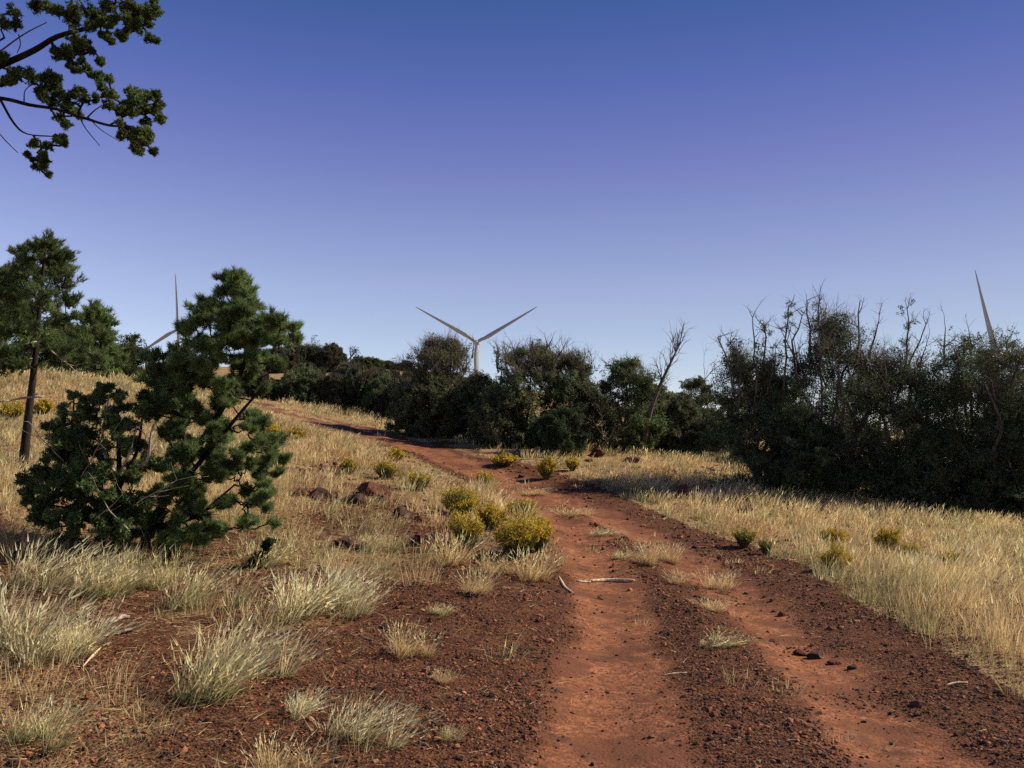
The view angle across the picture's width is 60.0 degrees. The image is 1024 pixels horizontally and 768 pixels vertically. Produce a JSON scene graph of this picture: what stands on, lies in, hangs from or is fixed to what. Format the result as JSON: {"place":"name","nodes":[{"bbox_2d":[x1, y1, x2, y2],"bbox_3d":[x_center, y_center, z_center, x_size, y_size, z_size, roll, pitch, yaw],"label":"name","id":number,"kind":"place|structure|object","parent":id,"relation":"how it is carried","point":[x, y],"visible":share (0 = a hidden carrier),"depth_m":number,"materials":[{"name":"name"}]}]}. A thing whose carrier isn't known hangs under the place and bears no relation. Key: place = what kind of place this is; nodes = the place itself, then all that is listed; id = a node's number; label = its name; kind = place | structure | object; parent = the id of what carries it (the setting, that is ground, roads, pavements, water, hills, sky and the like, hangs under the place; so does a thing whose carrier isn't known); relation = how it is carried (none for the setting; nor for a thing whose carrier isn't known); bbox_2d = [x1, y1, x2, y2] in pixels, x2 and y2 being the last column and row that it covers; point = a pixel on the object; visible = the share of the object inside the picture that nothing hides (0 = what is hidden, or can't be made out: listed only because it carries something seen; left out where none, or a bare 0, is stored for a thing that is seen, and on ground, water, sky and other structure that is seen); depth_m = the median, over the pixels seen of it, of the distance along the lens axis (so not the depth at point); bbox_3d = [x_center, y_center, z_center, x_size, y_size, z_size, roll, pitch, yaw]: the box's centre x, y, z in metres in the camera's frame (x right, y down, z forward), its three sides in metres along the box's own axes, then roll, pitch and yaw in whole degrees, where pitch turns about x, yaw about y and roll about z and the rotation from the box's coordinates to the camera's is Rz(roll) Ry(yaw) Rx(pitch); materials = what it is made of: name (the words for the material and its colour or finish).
{"place":"outdoors","nodes":[
{"label":"outdoors","id":0,"kind":"place"},
{"bbox_2d":[0,367,1023,767],"bbox_3d":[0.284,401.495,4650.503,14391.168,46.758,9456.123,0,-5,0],"label":"ground","id":1,"kind":"structure","parent":0,"point":[314,677],"depth_m":7.46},
{"bbox_2d":[0,397,24,419],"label":"rabbitbrush","id":2,"kind":"object","parent":1,"relation":"on","point":[9,409],"visible":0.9,"depth_m":21.03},
{"bbox_2d":[0,262,47,370],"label":"pine tree","id":3,"kind":"object","parent":1,"relation":"on","point":[28,333],"visible":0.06,"depth_m":34.14,"materials":[{"name":"green plant"}]},
{"bbox_2d":[34,396,54,413],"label":"rabbitbrush","id":4,"kind":"object","parent":1,"relation":"on","point":[45,405],"visible":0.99,"depth_m":22.05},
{"bbox_2d":[0,688,104,751],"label":"bunch grass","id":5,"kind":"structure","parent":1,"relation":"on","point":[32,731],"depth_m":4.65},
{"bbox_2d":[0,228,106,469],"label":"pine tree","id":6,"kind":"object","parent":1,"relation":"on","point":[52,258],"visible":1,"depth_m":14.85,"materials":[{"name":"green plant"}]},
{"bbox_2d":[19,311,100,372],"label":"pine tree","id":7,"kind":"object","parent":1,"relation":"on","point":[47,354],"visible":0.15,"depth_m":34.85,"materials":[{"name":"green plant"}]},
{"bbox_2d":[0,530,147,593],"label":"bunch grass","id":8,"kind":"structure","parent":1,"relation":"on","point":[45,584],"depth_m":8.31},
{"bbox_2d":[0,573,156,665],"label":"bunch grass","id":9,"kind":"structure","parent":1,"relation":"on","point":[5,635],"depth_m":6.29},
{"bbox_2d":[0,0,167,178],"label":"pinyon tree","id":10,"kind":"object","parent":1,"relation":"on","point":[136,18],"visible":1,"depth_m":7.41,"materials":[{"name":"green plant"}]},
{"bbox_2d":[50,597,117,662],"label":"bunch grass","id":11,"kind":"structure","parent":1,"relation":"on","point":[83,643],"depth_m":6.20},
{"bbox_2d":[50,298,138,378],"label":"pine tree","id":12,"kind":"object","parent":1,"relation":"on","point":[99,320],"visible":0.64,"depth_m":32.91,"materials":[{"name":"green plant"}]},
{"bbox_2d":[2,381,206,555],"bbox_3d":[-4.477,0.945,9.884,2.357,2.007,1.482,0,-5,0],"label":"juniper shrub","id":13,"kind":"object","parent":1,"relation":"on","point":[73,447],"visible":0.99,"depth_m":9.77,"materials":[{"name":"green plant"}]},
{"bbox_2d":[65,544,175,602],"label":"bunch grass","id":14,"kind":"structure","parent":1,"relation":"on","point":[108,592],"depth_m":8.23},
{"bbox_2d":[115,332,155,381],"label":"juniper tree","id":15,"kind":"object","parent":1,"relation":"on","point":[133,348],"visible":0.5,"depth_m":33.85,"materials":[{"name":"green plant"}]},
{"bbox_2d":[107,549,196,589],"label":"bunch grass","id":16,"kind":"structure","parent":1,"relation":"on","point":[145,585],"depth_m":8.75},
{"bbox_2d":[147,274,193,347],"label":"wind turbine","id":17,"kind":"object","parent":1,"relation":"on","point":[166,335],"visible":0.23,"depth_m":703.89,"materials":[{"name":"paint"}]},
{"bbox_2d":[140,553,283,612],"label":"bunch grass","id":18,"kind":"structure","parent":1,"relation":"on","point":[188,598],"depth_m":8.09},
{"bbox_2d":[120,266,305,554],"bbox_3d":[-3.527,0.307,10.550,2.330,3.588,1.633,0,-5,0],"label":"pinyon pine","id":19,"kind":"object","parent":1,"relation":"on","point":[238,320],"visible":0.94,"depth_m":10.23,"materials":[{"name":"green plant"}]},
{"bbox_2d":[138,610,307,715],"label":"bunch grass","id":20,"kind":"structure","parent":1,"relation":"on","point":[203,688],"depth_m":5.61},
{"bbox_2d":[175,611,336,680],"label":"bunch grass","id":21,"kind":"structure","parent":1,"relation":"on","point":[266,655],"depth_m":6.17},
{"bbox_2d":[236,370,277,399],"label":"juniper tree","id":22,"kind":"object","parent":1,"relation":"on","point":[247,389],"visible":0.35,"depth_m":41.48,"materials":[{"name":"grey plant"}]},
{"bbox_2d":[247,536,276,569],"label":"juniper seedling","id":23,"kind":"object","parent":1,"relation":"on","point":[267,544],"visible":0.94,"depth_m":9.98,"materials":[{"name":"green plant"}]},
{"bbox_2d":[226,528,303,568],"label":"bunch grass","id":24,"kind":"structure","parent":1,"relation":"on","point":[263,562],"depth_m":10.06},
{"bbox_2d":[211,725,341,767],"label":"bunch grass","id":25,"kind":"structure","parent":1,"relation":"on","point":[281,763],"depth_m":4.49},
{"bbox_2d":[263,378,301,400],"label":"juniper tree","id":26,"kind":"object","parent":1,"relation":"on","point":[281,389],"visible":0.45,"depth_m":41.35,"materials":[{"name":"green plant"}]},
{"bbox_2d":[262,346,304,372],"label":"juniper tree","id":27,"kind":"object","parent":1,"relation":"on","point":[294,358],"visible":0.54,"depth_m":75.72,"materials":[{"name":"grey plant"}]},
{"bbox_2d":[280,426,308,440],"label":"rabbitbrush","id":28,"kind":"object","parent":1,"relation":"on","point":[301,433],"visible":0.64,"depth_m":23.94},
{"bbox_2d":[275,363,321,381],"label":"juniper tree","id":29,"kind":"object","parent":1,"relation":"on","point":[288,374],"visible":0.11,"depth_m":54.72,"materials":[{"name":"green plant"}]},
{"bbox_2d":[283,342,314,363],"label":"juniper tree","id":30,"kind":"object","parent":1,"relation":"on","point":[306,352],"visible":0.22,"depth_m":78.17,"materials":[{"name":"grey plant"}]},
{"bbox_2d":[285,368,332,406],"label":"juniper tree","id":31,"kind":"object","parent":1,"relation":"on","point":[305,388],"visible":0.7,"depth_m":41.45,"materials":[{"name":"green plant"}]},
{"bbox_2d":[280,678,341,720],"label":"bunch grass","id":32,"kind":"structure","parent":1,"relation":"on","point":[302,706],"depth_m":5.35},
{"bbox_2d":[259,545,371,623],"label":"bunch grass","id":33,"kind":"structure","parent":1,"relation":"on","point":[320,597],"depth_m":7.93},
{"bbox_2d":[309,487,332,500],"bbox_3d":[-3.304,1.883,15.001,0.391,0.291,0.568,4,-7,-42],"label":"lava rock","id":34,"kind":"object","parent":1,"relation":"on","point":[320,491],"visible":0.69,"depth_m":14.86,"materials":[{"name":"stone"}]},
{"bbox_2d":[309,370,353,410],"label":"juniper tree","id":35,"kind":"object","parent":1,"relation":"on","point":[334,387],"visible":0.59,"depth_m":41.31,"materials":[{"name":"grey plant"}]},
{"bbox_2d":[315,341,347,371],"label":"juniper tree","id":36,"kind":"object","parent":1,"relation":"on","point":[330,357],"visible":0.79,"depth_m":77.41,"materials":[{"name":"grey plant"}]},
{"bbox_2d":[334,536,354,548],"bbox_3d":[-2.246,2.133,11.874,0.287,0.191,0.398,1,-5,-15],"label":"lava rock","id":37,"kind":"object","parent":1,"relation":"on","point":[347,541],"visible":0.83,"depth_m":11.71,"materials":[{"name":"stone"}]},
{"bbox_2d":[339,456,358,474],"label":"rabbitbrush","id":38,"kind":"object","parent":1,"relation":"on","point":[347,464],"visible":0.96,"depth_m":18.36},
{"bbox_2d":[331,359,367,375],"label":"juniper tree","id":39,"kind":"object","parent":1,"relation":"on","point":[345,367],"visible":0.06,"depth_m":54.91,"materials":[{"name":"green plant"}]},
{"bbox_2d":[308,550,398,617],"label":"bunch grass","id":40,"kind":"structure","parent":1,"relation":"on","point":[349,597],"depth_m":8.36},
{"bbox_2d":[344,493,365,504],"bbox_3d":[-2.653,1.966,14.861,0.350,0.267,0.284,-2,-5,19],"label":"lava rock","id":41,"kind":"object","parent":1,"relation":"on","point":[360,497],"visible":0.81,"depth_m":14.79,"materials":[{"name":"stone"}]},
{"bbox_2d":[333,363,379,410],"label":"juniper tree","id":42,"kind":"object","parent":1,"relation":"on","point":[355,380],"visible":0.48,"depth_m":41.39,"materials":[{"name":"green plant"}]},
{"bbox_2d":[357,481,379,496],"bbox_3d":[-2.602,1.936,16.058,0.425,0.360,0.483,4,-6,-39],"label":"lava rock","id":43,"kind":"object","parent":1,"relation":"on","point":[368,488],"visible":0.76,"depth_m":15.89,"materials":[{"name":"stone"}]},
{"bbox_2d":[296,689,441,749],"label":"bunch grass","id":44,"kind":"structure","parent":1,"relation":"on","point":[401,742],"depth_m":5.02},
{"bbox_2d":[362,356,385,368],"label":"juniper tree","id":45,"kind":"object","parent":1,"relation":"on","point":[372,361],"visible":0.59,"depth_m":81.96,"materials":[{"name":"green plant"}]},
{"bbox_2d":[355,371,395,418],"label":"juniper tree","id":46,"kind":"object","parent":1,"relation":"on","point":[370,400],"visible":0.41,"depth_m":40.60,"materials":[{"name":"green plant"}]},
{"bbox_2d":[349,527,416,553],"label":"bunch grass","id":47,"kind":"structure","parent":1,"relation":"on","point":[374,544],"depth_m":11.74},
{"bbox_2d":[370,456,398,479],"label":"rabbitbrush","id":48,"kind":"object","parent":1,"relation":"on","point":[388,471],"visible":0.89,"depth_m":18.45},
{"bbox_2d":[376,376,410,419],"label":"juniper tree","id":49,"kind":"object","parent":1,"relation":"on","point":[384,397],"visible":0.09,"depth_m":39.59,"materials":[{"name":"green plant"}]},
{"bbox_2d":[360,616,446,659],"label":"bunch grass","id":50,"kind":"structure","parent":1,"relation":"on","point":[400,650],"depth_m":6.90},
{"bbox_2d":[408,466,432,491],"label":"rabbitbrush","id":51,"kind":"object","parent":1,"relation":"on","point":[420,477],"visible":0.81,"depth_m":17.32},
{"bbox_2d":[384,372,463,438],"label":"juniper tree","id":52,"kind":"object","parent":1,"relation":"on","point":[435,398],"visible":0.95,"depth_m":29.64,"materials":[{"name":"green plant"}]},
{"bbox_2d":[380,325,479,434],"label":"juniper tree","id":53,"kind":"object","parent":1,"relation":"on","point":[437,356],"visible":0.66,"depth_m":30.70,"materials":[{"name":"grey plant"}]},
{"bbox_2d":[426,666,460,684],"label":"bunch grass","id":54,"kind":"structure","parent":1,"relation":"on","point":[439,679],"depth_m":6.22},
{"bbox_2d":[427,602,461,616],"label":"bunch grass","id":55,"kind":"structure","parent":1,"relation":"on","point":[435,611],"depth_m":8.24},
{"bbox_2d":[436,723,468,742],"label":"bunch grass","id":56,"kind":"structure","parent":1,"relation":"on","point":[447,735],"depth_m":4.99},
{"bbox_2d":[410,530,505,566],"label":"bunch grass","id":57,"kind":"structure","parent":1,"relation":"on","point":[454,561],"depth_m":11.27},
{"bbox_2d":[438,483,480,514],"bbox_3d":[-0.912,2.003,15.404,0.752,0.585,0.775,0,-5,0],"label":"rabbitbrush","id":58,"kind":"object","parent":1,"relation":"on","point":[458,501],"visible":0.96,"depth_m":15.24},
{"bbox_2d":[447,508,485,548],"bbox_3d":[-0.630,1.995,12.204,0.559,0.613,0.498,0,-5,0],"label":"rabbitbrush","id":59,"kind":"object","parent":1,"relation":"on","point":[465,525],"visible":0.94,"depth_m":12.13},
{"bbox_2d":[445,369,496,440],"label":"juniper tree","id":60,"kind":"object","parent":1,"relation":"on","point":[465,397],"visible":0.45,"depth_m":29.78,"materials":[{"name":"green plant"}]},
{"bbox_2d":[416,307,535,371],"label":"wind turbine","id":61,"kind":"object","parent":1,"relation":"on","point":[476,349],"visible":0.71,"depth_m":563.98,"materials":[{"name":"paint"}]},
{"bbox_2d":[452,565,508,595],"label":"bunch grass","id":62,"kind":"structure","parent":1,"relation":"on","point":[484,587],"depth_m":9.23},
{"bbox_2d":[470,493,510,531],"bbox_3d":[-0.359,2.022,14.010,0.588,0.625,0.596,2,-6,-27],"label":"rabbitbrush","id":63,"kind":"object","parent":1,"relation":"on","point":[490,513],"visible":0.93,"depth_m":13.87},
{"bbox_2d":[459,547,523,574],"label":"bunch grass","id":64,"kind":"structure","parent":1,"relation":"on","point":[492,569],"depth_m":10.80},
{"bbox_2d":[459,383,540,448],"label":"juniper tree","id":65,"kind":"object","parent":1,"relation":"on","point":[484,419],"visible":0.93,"depth_m":28.09,"materials":[{"name":"green plant"}]},
{"bbox_2d":[0,365,1023,767],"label":"grass","id":66,"kind":"structure","parent":1,"relation":"on","point":[910,571],"depth_m":14.64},
{"bbox_2d":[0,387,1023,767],"bbox_3d":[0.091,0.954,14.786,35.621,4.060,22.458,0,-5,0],"label":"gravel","id":67,"kind":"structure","parent":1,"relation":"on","point":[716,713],"depth_m":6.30,"materials":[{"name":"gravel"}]},
{"bbox_2d":[492,509,547,559],"bbox_3d":[0.100,2.034,12.011,0.806,0.682,0.808,0,-5,0],"label":"rabbitbrush","id":68,"kind":"object","parent":1,"relation":"on","point":[524,537],"visible":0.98,"depth_m":11.86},
{"bbox_2d":[503,497,536,520],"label":"rabbitbrush","id":69,"kind":"object","parent":1,"relation":"on","point":[523,505],"visible":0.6,"depth_m":15.67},
{"bbox_2d":[474,329,589,446],"bbox_3d":[0.594,0.332,29.526,3.912,4.430,3.654,0,-5,0],"label":"juniper tree","id":70,"kind":"object","parent":1,"relation":"on","point":[522,361],"visible":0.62,"depth_m":28.93,"materials":[{"name":"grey plant"}]},
{"bbox_2d":[526,511,554,552],"bbox_3d":[0.361,2.093,12.553,0.500,0.616,0.454,2,-5,-17],"label":"rabbitbrush","id":71,"kind":"object","parent":1,"relation":"on","point":[545,538],"visible":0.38,"depth_m":12.49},
{"bbox_2d":[497,543,585,582],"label":"bunch grass","id":72,"kind":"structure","parent":1,"relation":"on","point":[537,575],"depth_m":10.66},
{"bbox_2d":[525,405,592,456],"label":"juniper tree","id":73,"kind":"object","parent":1,"relation":"on","point":[559,423],"visible":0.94,"depth_m":27.16,"materials":[{"name":"green plant"}]},
{"bbox_2d":[532,339,612,449],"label":"juniper tree","id":74,"kind":"object","parent":1,"relation":"on","point":[588,387],"visible":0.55,"depth_m":29.24,"materials":[{"name":"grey plant"}]},
{"bbox_2d":[586,403,632,453],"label":"dead tree","id":75,"kind":"object","parent":1,"relation":"on","point":[601,432],"visible":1,"depth_m":28.54,"materials":[{"name":"wood"}]},
{"bbox_2d":[588,352,671,454],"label":"juniper tree","id":76,"kind":"object","parent":1,"relation":"on","point":[636,411],"visible":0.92,"depth_m":29.68,"materials":[{"name":"green plant"}]},
{"bbox_2d":[645,391,712,457],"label":"juniper tree","id":77,"kind":"object","parent":1,"relation":"on","point":[685,431],"visible":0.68,"depth_m":30.48,"materials":[{"name":"green plant"}]},
{"bbox_2d":[639,315,728,454],"bbox_3d":[5.878,-0.011,29.375,3.331,4.728,1.689,-2,-5,22],"label":"dead tree","id":78,"kind":"object","parent":1,"relation":"on","point":[662,379],"visible":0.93,"depth_m":29.37,"materials":[{"name":"wood"}]},
{"bbox_2d":[669,375,729,457],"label":"juniper tree","id":79,"kind":"object","parent":1,"relation":"on","point":[689,385],"visible":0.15,"depth_m":43.79,"materials":[{"name":"green plant"}]},
{"bbox_2d":[692,294,809,492],"bbox_3d":[6.356,0.625,23.562,3.150,5.880,3.416,0,-5,0],"label":"juniper tree","id":80,"kind":"object","parent":1,"relation":"on","point":[759,420],"visible":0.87,"depth_m":23.04,"materials":[{"name":"green plant"}]},
{"bbox_2d":[715,368,813,462],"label":"juniper tree","id":81,"kind":"object","parent":1,"relation":"on","point":[784,405],"visible":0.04,"depth_m":30.61,"materials":[{"name":"green plant"}]},
{"bbox_2d":[740,414,857,499],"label":"juniper tree","id":82,"kind":"object","parent":1,"relation":"on","point":[797,480],"visible":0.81,"depth_m":21.97,"materials":[{"name":"green plant"}]},
{"bbox_2d":[754,278,910,503],"bbox_3d":[8.242,0.397,22.888,4.248,6.357,3.804,0,-5,0],"label":"juniper tree","id":83,"kind":"object","parent":1,"relation":"on","point":[831,331],"visible":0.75,"depth_m":22.64,"materials":[{"name":"green plant"}]},
{"bbox_2d":[816,526,850,546],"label":"rabbitbrush","id":84,"kind":"object","parent":1,"relation":"on","point":[834,533],"visible":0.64,"depth_m":14.62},
{"bbox_2d":[816,539,852,572],"bbox_3d":[4.410,2.354,12.099,0.507,0.494,0.462,2,-5,-25],"label":"rabbitbrush","id":85,"kind":"object","parent":1,"relation":"on","point":[837,552],"visible":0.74,"depth_m":12.02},
{"bbox_2d":[804,363,944,473],"bbox_3d":[11.852,1.501,29.077,5.192,4.569,4.672,0,-5,0],"label":"juniper tree","id":86,"kind":"object","parent":1,"relation":"on","point":[828,393],"visible":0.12,"depth_m":28.52,"materials":[{"name":"green plant"}]},
{"bbox_2d":[871,522,903,552],"bbox_3d":[6.037,2.470,14.242,0.474,0.511,0.470,5,-7,-44],"label":"rabbitbrush","id":87,"kind":"object","parent":1,"relation":"on","point":[885,538],"visible":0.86,"depth_m":14.17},
{"bbox_2d":[847,293,978,508],"bbox_3d":[10.029,0.600,22.450,3.314,6.063,3.325,0,-5,0],"label":"juniper tree","id":88,"kind":"object","parent":1,"relation":"on","point":[913,373],"visible":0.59,"depth_m":22.19,"materials":[{"name":"green plant"}]},
{"bbox_2d":[876,419,1007,516],"bbox_3d":[10.431,2.173,21.734,3.151,2.639,2.621,0,-5,0],"label":"juniper tree","id":89,"kind":"object","parent":1,"relation":"on","point":[970,461],"visible":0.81,"depth_m":21.20,"materials":[{"name":"green plant"}]},
{"bbox_2d":[907,306,1023,516],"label":"juniper tree","id":90,"kind":"object","parent":1,"relation":"on","point":[964,381],"visible":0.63,"depth_m":21.89,"materials":[{"name":"green plant"}]},
{"bbox_2d":[948,368,1023,470],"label":"juniper tree","id":91,"kind":"object","parent":1,"relation":"on","point":[975,406],"visible":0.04,"depth_m":28.93,"materials":[{"name":"green plant"}]},
{"bbox_2d":[956,327,1023,494],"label":"juniper tree","id":92,"kind":"object","parent":1,"relation":"on","point":[984,352],"visible":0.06,"depth_m":23.34,"materials":[{"name":"green plant"}]},
{"bbox_2d":[961,318,1023,510],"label":"juniper tree","id":93,"kind":"object","parent":1,"relation":"on","point":[1017,355],"visible":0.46,"depth_m":21.97,"materials":[{"name":"green plant"}]},
{"bbox_2d":[971,270,1017,374],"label":"wind turbine","id":94,"kind":"object","parent":1,"relation":"on","point":[987,322],"visible":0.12,"depth_m":466.96,"materials":[{"name":"paint"}]},
{"bbox_2d":[971,423,1023,519],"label":"juniper tree","id":95,"kind":"object","parent":1,"relation":"on","point":[1013,480],"visible":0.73,"depth_m":21.01,"materials":[{"name":"green plant"}]},
{"bbox_2d":[0,0,1023,431],"label":"sky","id":96,"kind":"structure","parent":0,"point":[616,171],"materials":[{"name":"blue"}]},
{"bbox_2d":[552,505,599,516],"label":"bunch grass","id":97,"kind":"structure","parent":0,"point":[570,514],"depth_m":17.69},
{"bbox_2d":[247,400,1023,767],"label":"dirt road","id":98,"kind":"structure","parent":0,"point":[601,748],"depth_m":7.04,"materials":[{"name":"soil"}]},
{"bbox_2d":[490,450,520,465],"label":"rabbitbrush","id":99,"kind":"object","parent":98,"relation":"on","point":[502,459],"visible":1,"depth_m":24.60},
{"bbox_2d":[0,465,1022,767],"bbox_3d":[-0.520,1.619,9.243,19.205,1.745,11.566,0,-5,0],"label":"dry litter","id":100,"kind":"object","parent":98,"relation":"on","point":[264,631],"visible":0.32,"depth_m":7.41,"materials":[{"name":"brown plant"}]},
{"bbox_2d":[534,455,558,479],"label":"rabbitbrush","id":101,"kind":"object","parent":98,"relation":"on","point":[545,469],"visible":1,"depth_m":22.84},
{"bbox_2d":[620,538,668,565],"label":"bunch grass","id":102,"kind":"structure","parent":98,"relation":"on","point":[649,561],"depth_m":12.34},
{"bbox_2d":[643,540,689,564],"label":"bunch grass","id":103,"kind":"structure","parent":98,"relation":"on","point":[672,559],"depth_m":12.95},
{"bbox_2d":[662,566,698,584],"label":"bunch grass","id":104,"kind":"structure","parent":98,"relation":"on","point":[681,581],"depth_m":11.03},
{"bbox_2d":[683,594,742,612],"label":"bunch grass","id":105,"kind":"structure","parent":98,"relation":"on","point":[717,607],"depth_m":9.34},
{"bbox_2d":[692,568,744,592],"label":"bunch grass","id":106,"kind":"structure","parent":98,"relation":"on","point":[720,586],"depth_m":11.01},
{"bbox_2d":[700,625,757,647],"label":"bunch grass","id":107,"kind":"structure","parent":98,"relation":"on","point":[722,643],"depth_m":7.57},
{"bbox_2d":[730,521,759,547],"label":"rabbitbrush","id":108,"kind":"object","parent":98,"relation":"on","point":[744,538],"visible":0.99,"depth_m":14.57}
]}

